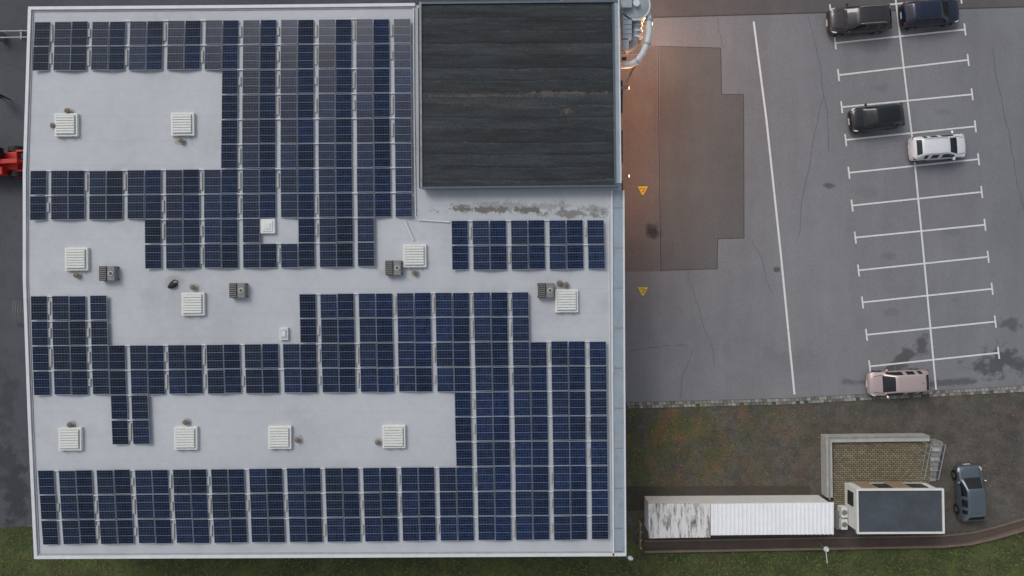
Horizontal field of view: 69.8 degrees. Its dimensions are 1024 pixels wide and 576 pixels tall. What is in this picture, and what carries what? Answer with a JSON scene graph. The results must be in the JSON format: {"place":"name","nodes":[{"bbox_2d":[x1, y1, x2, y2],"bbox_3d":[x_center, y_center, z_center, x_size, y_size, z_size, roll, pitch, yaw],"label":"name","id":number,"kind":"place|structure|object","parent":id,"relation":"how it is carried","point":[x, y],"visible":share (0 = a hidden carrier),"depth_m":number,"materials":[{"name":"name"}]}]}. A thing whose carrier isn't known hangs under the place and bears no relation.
{"place":"outdoors","nodes":[
{"label":"outdoors","id":0,"kind":"place"},
{"bbox_2d":[0,0,559,527],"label":"side road","id":1,"kind":"structure","parent":0,"point":[14,482],"depth_m":54.99,"materials":[{"name":"grey asphalt"}]},
{"bbox_2d":[0,146,23,178],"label":"telehandler","id":2,"kind":"object","parent":1,"relation":"on","point":[11,160],"visible":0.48,"depth_m":53.85,"materials":[{"name":"red metal"}]},
{"bbox_2d":[0,30,26,42],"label":"pipe barrier","id":3,"kind":"object","parent":1,"relation":"on","point":[23,35],"visible":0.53,"depth_m":54.10,"materials":[{"name":"metal"}]},
{"bbox_2d":[12,299,23,323],"bbox_3d":[-36.660,1.784,54.681,0.805,0.639,1.844,0,90,0],"label":"bicycle rack","id":4,"kind":"object","parent":1,"relation":"on","point":[17,312],"visible":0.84,"depth_m":54.43,"materials":[{"name":"grey metal"}]},
{"bbox_2d":[0,389,1023,575],"bbox_3d":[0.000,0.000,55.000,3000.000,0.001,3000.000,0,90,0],"label":"ground","id":5,"kind":"structure","parent":0,"point":[754,559],"depth_m":55.00,"materials":[{"name":"green plant"}]},
{"bbox_2d":[2,406,1022,574],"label":"fallen leaves","id":6,"kind":"object","parent":5,"relation":"on","point":[664,477],"visible":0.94,"depth_m":54.97,"materials":[{"name":"brown plant"}]},
{"bbox_2d":[625,386,1023,541],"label":"dirt yard","id":7,"kind":"structure","parent":5,"relation":"on","point":[1004,494],"depth_m":55.00,"materials":[{"name":"brown soil"}]},
{"bbox_2d":[638,520,641,548],"bbox_3d":[9.520,18.329,54.550,0.140,0.900,2.000,0,90,0],"label":"wooden fence","id":8,"kind":"object","parent":7,"relation":"on","point":[639,535],"visible":1,"depth_m":54.35,"materials":[{"name":"brown wood"}]},
{"bbox_2d":[626,486,809,510],"bbox_3d":[14.220,15.810,54.992,16.440,0.001,1.980,0,90,0],"label":"planting bed","id":9,"kind":"object","parent":7,"relation":"on","point":[635,495],"visible":0.4,"depth_m":54.99,"materials":[{"name":"soil"}]},
{"bbox_2d":[644,495,833,537],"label":"storage shed","id":10,"kind":"structure","parent":7,"relation":"on","point":[685,516],"depth_m":52.57,"materials":[{"name":"grey metal"}]},
{"bbox_2d":[627,386,1023,407],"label":"cobble kerb","id":11,"kind":"structure","parent":7,"relation":"on","point":[867,396],"depth_m":54.93,"materials":[{"name":"stone"}]},
{"bbox_2d":[644,518,1023,552],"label":"garden wall","id":12,"kind":"structure","parent":7,"relation":"on","point":[999,536],"depth_m":54.82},
{"bbox_2d":[834,510,840,529],"bbox_3d":[24.217,17.123,54.520,0.660,0.960,1.360,0,90,0],"label":"meter cabinet","id":13,"kind":"object","parent":7,"relation":"on","point":[836,519],"visible":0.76,"depth_m":54.04,"materials":[{"name":"metal"}]},
{"bbox_2d":[821,433,929,511],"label":"concrete terrace","id":14,"kind":"structure","parent":7,"relation":"on","point":[877,457],"depth_m":54.30,"materials":[{"name":"brick pavers"},{"name":"light concrete"},{"name":"concrete"}]},
{"bbox_2d":[838,505,847,529],"bbox_3d":[24.329,16.874,53.985,0.450,0.730,1.630,0,90,0],"label":"air conditioner","id":15,"kind":"object","parent":14,"relation":"on","point":[843,515],"visible":1,"depth_m":53.65,"materials":[{"name":"grey metal"}]},
{"bbox_2d":[845,483,934,529],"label":"walls","id":16,"kind":"structure","parent":7,"relation":"on","point":[851,518],"depth_m":53.39,"materials":[{"name":"white paint"}]},
{"bbox_2d":[847,482,927,505],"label":"windows and doors","id":17,"kind":"structure","parent":16,"relation":"attached to","point":[850,498],"depth_m":53.23,"materials":[{"name":"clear glass"}]},
{"bbox_2d":[858,490,941,531],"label":"roof","id":18,"kind":"structure","parent":16,"relation":"on","point":[900,511],"depth_m":52.20,"materials":[{"name":"stone"}]},
{"bbox_2d":[855,488,944,533],"bbox_3d":[27.619,15.874,52.225,6.272,0.250,3.224,0,90,0],"label":"roof edge","id":19,"kind":"object","parent":16,"relation":"on","point":[885,489],"visible":1,"depth_m":52.10,"materials":[{"name":"white metal"}]},
{"bbox_2d":[921,439,945,480],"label":"staircase","id":20,"kind":"structure","parent":7,"relation":"on","point":[936,445],"depth_m":54.21,"materials":[{"name":"metal"}]},
{"bbox_2d":[951,463,987,521],"bbox_3d":[33.943,15.169,54.205,2.225,1.660,4.190,-4,90,0],"label":"parked car","id":21,"kind":"object","parent":7,"relation":"on","point":[970,505],"visible":1,"depth_m":53.90,"materials":[{"name":"grey metal"}]},
{"bbox_2d":[645,520,1023,548],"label":"footpath","id":22,"kind":"structure","parent":5,"relation":"on","point":[823,542],"depth_m":54.99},
{"bbox_2d":[816,540,828,562],"bbox_3d":[22.919,19.407,54.010,0.386,1.980,1.349,-15,90,0],"label":"garden lamp","id":23,"kind":"object","parent":22,"relation":"on","point":[826,549],"visible":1,"depth_m":53.30,"materials":[{"name":"grey metal"}]},
{"bbox_2d":[30,0,1023,525],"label":"parking lot asphalt","id":24,"kind":"structure","parent":0,"point":[738,304],"depth_m":55.00,"materials":[{"name":"grey asphalt"}]},
{"bbox_2d":[638,287,647,295],"bbox_3d":[9.810,0.255,54.978,0.780,0.003,0.630,0,90,0],"label":"warning marking","id":25,"kind":"object","parent":24,"relation":"on","point":[642,290],"visible":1,"depth_m":54.98,"materials":[{"name":"yellow paint"}]},
{"bbox_2d":[620,45,743,271],"bbox_3d":[12.313,-9.720,54.990,10.225,0.005,17.040,0,90,0],"label":"asphalt patch","id":26,"kind":"object","parent":24,"relation":"on","point":[695,175],"visible":0.97,"depth_m":54.99,"materials":[{"name":"brown asphalt"}]},
{"bbox_2d":[619,0,652,74],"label":"ventilation duct","id":27,"kind":"object","parent":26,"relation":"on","point":[634,14],"visible":1,"depth_m":48.19,"materials":[{"name":"metal"}]},
{"bbox_2d":[638,186,647,194],"bbox_3d":[9.810,-7.305,54.978,0.780,0.003,0.630,0,90,0],"label":"warning marking","id":28,"kind":"object","parent":26,"relation":"on","point":[643,187],"visible":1,"depth_m":54.98,"materials":[{"name":"yellow paint"}]},
{"bbox_2d":[649,227,656,234],"bbox_3d":[10.560,-4.260,54.980,0.600,0.039,0.600,0,90,0],"label":"manhole cover","id":29,"kind":"object","parent":26,"relation":"on","point":[652,230],"visible":1,"depth_m":54.97,"materials":[{"name":"grey metal"}]},
{"bbox_2d":[753,21,794,394],"bbox_3d":[19.725,-6.008,54.984,0.301,0.001,28.129,-6,90,0],"label":"lane line","id":30,"kind":"object","parent":24,"relation":"on","point":[773,185],"visible":1,"depth_m":54.98,"materials":[{"name":"paint"}]},
{"bbox_2d":[630,17,1023,397],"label":"asphalt cracks","id":31,"kind":"object","parent":24,"relation":"on","point":[803,193],"visible":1,"depth_m":54.99,"materials":[{"name":"black asphalt"}]},
{"bbox_2d":[826,3,891,36],"bbox_3d":[25.714,-19.874,54.141,4.640,1.788,2.323,-4,90,0],"label":"parked car","id":32,"kind":"object","parent":24,"relation":"on","point":[871,19],"visible":1,"depth_m":53.75,"materials":[{"name":"black metal"}]},
{"bbox_2d":[847,102,904,133],"bbox_3d":[27.016,-12.618,54.216,3.989,1.639,2.177,-7,90,0],"label":"parked car","id":33,"kind":"object","parent":24,"relation":"on","point":[868,119],"visible":1,"depth_m":53.84,"materials":[{"name":"black metal"}]},
{"bbox_2d":[865,368,929,398],"bbox_3d":[28.616,7.019,54.215,4.540,1.639,2.204,-3,90,0],"label":"parked car","id":34,"kind":"object","parent":24,"relation":"on","point":[886,382],"visible":1,"depth_m":53.83,"materials":[{"name":"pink metal"}]},
{"bbox_2d":[829,0,999,389],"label":"parking bay markings","id":35,"kind":"object","parent":24,"relation":"on","point":[915,165],"visible":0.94,"depth_m":54.98,"materials":[{"name":"paint"}]},
{"bbox_2d":[898,0,958,29],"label":"parked car","id":36,"kind":"object","parent":24,"relation":"on","point":[923,13],"visible":1,"depth_m":53.83,"materials":[{"name":"blue metal"}]},
{"bbox_2d":[907,131,965,161],"bbox_3d":[31.568,-10.425,54.205,4.139,1.660,2.178,-4,90,0],"label":"parked car","id":37,"kind":"object","parent":24,"relation":"on","point":[951,146],"visible":1,"depth_m":53.82,"materials":[{"name":"white metal"}]},
{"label":"walls","id":38,"kind":"object","parent":24,"relation":"on","visible":0},
{"bbox_2d":[23,3,624,558],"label":"roof edge trim","id":39,"kind":"structure","parent":38,"relation":"on","point":[27,329],"depth_m":47.87,"materials":[{"name":"white metal"}]},
{"bbox_2d":[27,5,621,554],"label":"roof","id":40,"kind":"structure","parent":38,"relation":"on","point":[125,119],"depth_m":48.00,"materials":[{"name":"concrete"}]},
{"bbox_2d":[54,113,78,137],"bbox_3d":[-29.061,-10.592,47.825,1.500,0.350,1.575,-1,90,0],"label":"roof skylight","id":41,"kind":"object","parent":40,"relation":"on","point":[66,124],"visible":1,"depth_m":47.70},
{"bbox_2d":[64,108,72,112],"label":"vent pipe","id":42,"kind":"object","parent":40,"relation":"on","point":[68,110],"visible":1,"depth_m":47.69,"materials":[{"name":"grey metal"}]},
{"bbox_2d":[58,427,82,451],"bbox_3d":[-28.800,9.882,47.825,1.500,0.350,1.575,-1,90,0],"label":"roof skylight","id":43,"kind":"object","parent":40,"relation":"on","point":[70,438],"visible":1,"depth_m":47.70},
{"bbox_2d":[67,420,75,426],"bbox_3d":[-28.800,8.902,47.820,0.480,0.360,0.480,0,90,0],"label":"vent pipe","id":44,"kind":"object","parent":40,"relation":"on","point":[71,423],"visible":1,"depth_m":47.88,"materials":[{"name":"grey metal"}]},
{"bbox_2d":[65,247,89,271],"bbox_3d":[-28.381,-1.848,47.825,1.500,0.350,1.575,-1,90,0],"label":"roof skylight","id":45,"kind":"object","parent":40,"relation":"on","point":[77,259],"visible":1,"depth_m":47.70},
{"bbox_2d":[73,272,81,278],"bbox_3d":[-28.381,-0.838,47.820,0.480,0.360,0.480,0,90,0],"label":"vent pipe","id":46,"kind":"object","parent":40,"relation":"on","point":[77,275],"visible":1,"depth_m":47.93,"materials":[{"name":"grey metal"}]},
{"bbox_2d":[99,266,119,280],"bbox_3d":[-26.234,-0.943,47.700,1.100,0.600,0.950,-1,90,0],"label":"air handling unit","id":47,"kind":"object","parent":40,"relation":"on","point":[108,273],"visible":1,"depth_m":47.47,"materials":[{"name":"grey metal"}]},
{"bbox_2d":[168,279,177,288],"bbox_3d":[-22.133,-0.248,47.880,0.764,0.360,0.488,-35,90,0],"label":"cable bag","id":48,"kind":"object","parent":40,"relation":"on","point":[172,285],"visible":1,"depth_m":47.78,"materials":[{"name":"black rubber"}]},
{"bbox_2d":[178,137,185,144],"bbox_3d":[-21.574,-9.609,47.820,0.480,0.360,0.480,0,90,0],"label":"vent pipe","id":49,"kind":"object","parent":40,"relation":"on","point":[182,141],"visible":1,"depth_m":47.91,"materials":[{"name":"grey metal"}]},
{"bbox_2d":[171,112,194,136],"bbox_3d":[-21.469,-10.645,47.825,1.500,0.350,1.575,-1,90,0],"label":"roof skylight","id":50,"kind":"object","parent":40,"relation":"on","point":[182,124],"visible":1,"depth_m":47.68},
{"bbox_2d":[174,426,198,450],"bbox_3d":[-21.259,9.829,47.825,1.500,0.350,1.575,-1,90,0],"label":"roof skylight","id":51,"kind":"object","parent":40,"relation":"on","point":[186,437],"visible":1,"depth_m":47.70},
{"bbox_2d":[183,418,190,424],"bbox_3d":[-21.260,8.745,47.820,0.480,0.360,0.480,0,90,0],"label":"vent pipe","id":52,"kind":"object","parent":40,"relation":"on","point":[186,421],"visible":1,"depth_m":47.94,"materials":[{"name":"grey metal"}]},
{"bbox_2d":[181,292,205,316],"bbox_3d":[-20.788,1.085,47.825,1.500,0.350,1.575,-1,90,0],"label":"roof skylight","id":53,"kind":"object","parent":40,"relation":"on","point":[193,304],"visible":1,"depth_m":47.70},
{"bbox_2d":[190,284,197,290],"bbox_3d":[-20.788,-0.052,47.820,0.480,0.360,0.480,0,90,0],"label":"vent pipe","id":54,"kind":"object","parent":40,"relation":"on","point":[193,287],"visible":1,"depth_m":47.81,"materials":[{"name":"grey metal"}]},
{"bbox_2d":[30,18,411,268],"bbox_3d":[-18.925,-9.441,47.848,24.876,0.285,16.385,0,90,0],"label":"solar panel array","id":55,"kind":"object","parent":40,"relation":"on","point":[72,53],"visible":1,"depth_m":47.80,"materials":[{"name":"glass"}]},
{"bbox_2d":[229,283,247,297],"bbox_3d":[-17.804,0.157,47.700,1.100,0.600,0.950,-1,90,0],"label":"air handling unit","id":56,"kind":"object","parent":40,"relation":"on","point":[237,290],"visible":1,"depth_m":47.47,"materials":[{"name":"grey metal"}]},
{"bbox_2d":[260,219,275,233],"bbox_3d":[-15.918,-4.032,47.843,0.959,0.315,0.959,0,90,0],"label":"roof hatch","id":57,"kind":"object","parent":40,"relation":"on","point":[267,226],"visible":1,"depth_m":47.76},
{"bbox_2d":[268,425,291,449],"bbox_3d":[-15.133,9.777,47.825,1.500,0.350,1.575,-1,90,0],"label":"roof skylight","id":58,"kind":"object","parent":40,"relation":"on","point":[279,436],"visible":1,"depth_m":47.70},
{"bbox_2d":[279,327,288,339],"bbox_3d":[-14.871,2.985,47.843,0.558,0.315,0.805,0,90,0],"label":"roof hatch","id":59,"kind":"object","parent":40,"relation":"on","point":[284,333],"visible":1,"depth_m":47.76,"materials":[{"name":"white plastic"}]},
{"bbox_2d":[295,436,301,442],"bbox_3d":[-13.981,9.897,47.820,0.480,0.360,0.480,0,90,0],"label":"vent pipe","id":60,"kind":"object","parent":40,"relation":"on","point":[298,439],"visible":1,"depth_m":47.91,"materials":[{"name":"grey metal"}]},
{"bbox_2d":[31,292,607,544],"bbox_3d":[-12.524,8.499,47.848,37.602,0.285,16.522,0,90,0],"label":"solar panel array","id":61,"kind":"object","parent":40,"relation":"on","point":[494,517],"visible":1,"depth_m":47.80,"materials":[{"name":"glass"}]},
{"bbox_2d":[375,438,381,444],"bbox_3d":[-8.745,10.054,47.820,0.480,0.360,0.480,0,90,0],"label":"vent pipe","id":62,"kind":"object","parent":40,"relation":"on","point":[378,441],"visible":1,"depth_m":47.68,"materials":[{"name":"grey metal"}]},
{"bbox_2d":[382,424,405,449],"bbox_3d":[-7.697,9.725,47.825,1.500,0.350,1.575,-1,90,0],"label":"roof skylight","id":63,"kind":"object","parent":40,"relation":"on","point":[393,436],"visible":1,"depth_m":47.70},
{"bbox_2d":[385,260,402,274],"bbox_3d":[-7.697,-1.309,47.700,1.100,0.600,0.950,-1,90,0],"label":"air handling unit","id":64,"kind":"object","parent":40,"relation":"on","point":[392,267],"visible":1,"depth_m":47.47,"materials":[{"name":"grey metal"}]},
{"bbox_2d":[403,244,426,268],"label":"roof skylight","id":65,"kind":"object","parent":40,"relation":"on","point":[414,255],"visible":1,"depth_m":47.70},
{"bbox_2d":[412,269,418,275],"bbox_3d":[-6.336,-0.995,47.820,0.480,0.360,0.480,0,90,0],"label":"vent pipe","id":66,"kind":"object","parent":40,"relation":"on","point":[415,272],"visible":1,"depth_m":47.69,"materials":[{"name":"grey metal"}]},
{"bbox_2d":[404,8,611,546],"bbox_3d":[1.440,-1.589,47.913,11.650,0.126,36.663,-33,90,0],"label":"conduit","id":67,"kind":"object","parent":40,"relation":"on","point":[449,221],"visible":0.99,"depth_m":47.91,"materials":[{"name":"grey metal"}]},
{"bbox_2d":[421,3,613,186],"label":"bitumen roof","id":68,"kind":"structure","parent":40,"relation":"on","point":[517,94],"depth_m":47.18,"materials":[{"name":"black asphalt"}]},
{"bbox_2d":[419,0,621,189],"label":"raised block trim","id":69,"kind":"structure","parent":40,"relation":"on","point":[616,88],"depth_m":47.10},
{"bbox_2d":[451,220,604,269],"bbox_3d":[1.060,-2.820,47.848,9.995,0.285,3.300,0,90,0],"label":"solar panel array","id":70,"kind":"object","parent":40,"relation":"on","point":[527,231],"visible":1,"depth_m":47.80,"materials":[{"name":"glass"}]},
{"bbox_2d":[537,283,553,297],"bbox_3d":[2.199,0.157,47.700,1.100,0.600,0.950,-1,90,0],"label":"air handling unit","id":71,"kind":"object","parent":40,"relation":"on","point":[545,290],"visible":1,"depth_m":47.47,"materials":[{"name":"grey metal"}]},
{"bbox_2d":[556,280,562,286],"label":"vent pipe","id":72,"kind":"object","parent":40,"relation":"on","point":[559,283],"visible":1,"depth_m":47.69,"materials":[{"name":"grey metal"}]},
{"bbox_2d":[562,281,568,287],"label":"vent pipe","id":73,"kind":"object","parent":40,"relation":"on","point":[565,284],"visible":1,"depth_m":47.84,"materials":[{"name":"grey metal"}]},
{"bbox_2d":[611,190,625,555],"bbox_3d":[6.957,5.551,48.085,0.900,0.430,23.882,0,90,0],"label":"gutter","id":74,"kind":"object","parent":38,"relation":"on","point":[618,370],"visible":1,"depth_m":47.95,"materials":[{"name":"metal"}]},
{"bbox_2d":[620,80,622,189],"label":"windows and doors","id":75,"kind":"structure","parent":38,"relation":"attached to","point":[621,90],"depth_m":49.80,"materials":[{"name":"grey glass"}]},
{"bbox_2d":[555,289,577,313],"bbox_3d":[3.561,0.875,47.825,1.500,0.350,1.575,-1,90,0],"label":"roof vent","id":76,"kind":"object","parent":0,"point":[566,300],"visible":1,"depth_m":47.70,"materials":[{"name":"white metal"}]},
{"bbox_2d":[563,0,1023,17],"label":"access road","id":77,"kind":"structure","parent":0,"point":[678,8],"depth_m":54.99,"materials":[{"name":"grey asphalt"}]}
]}

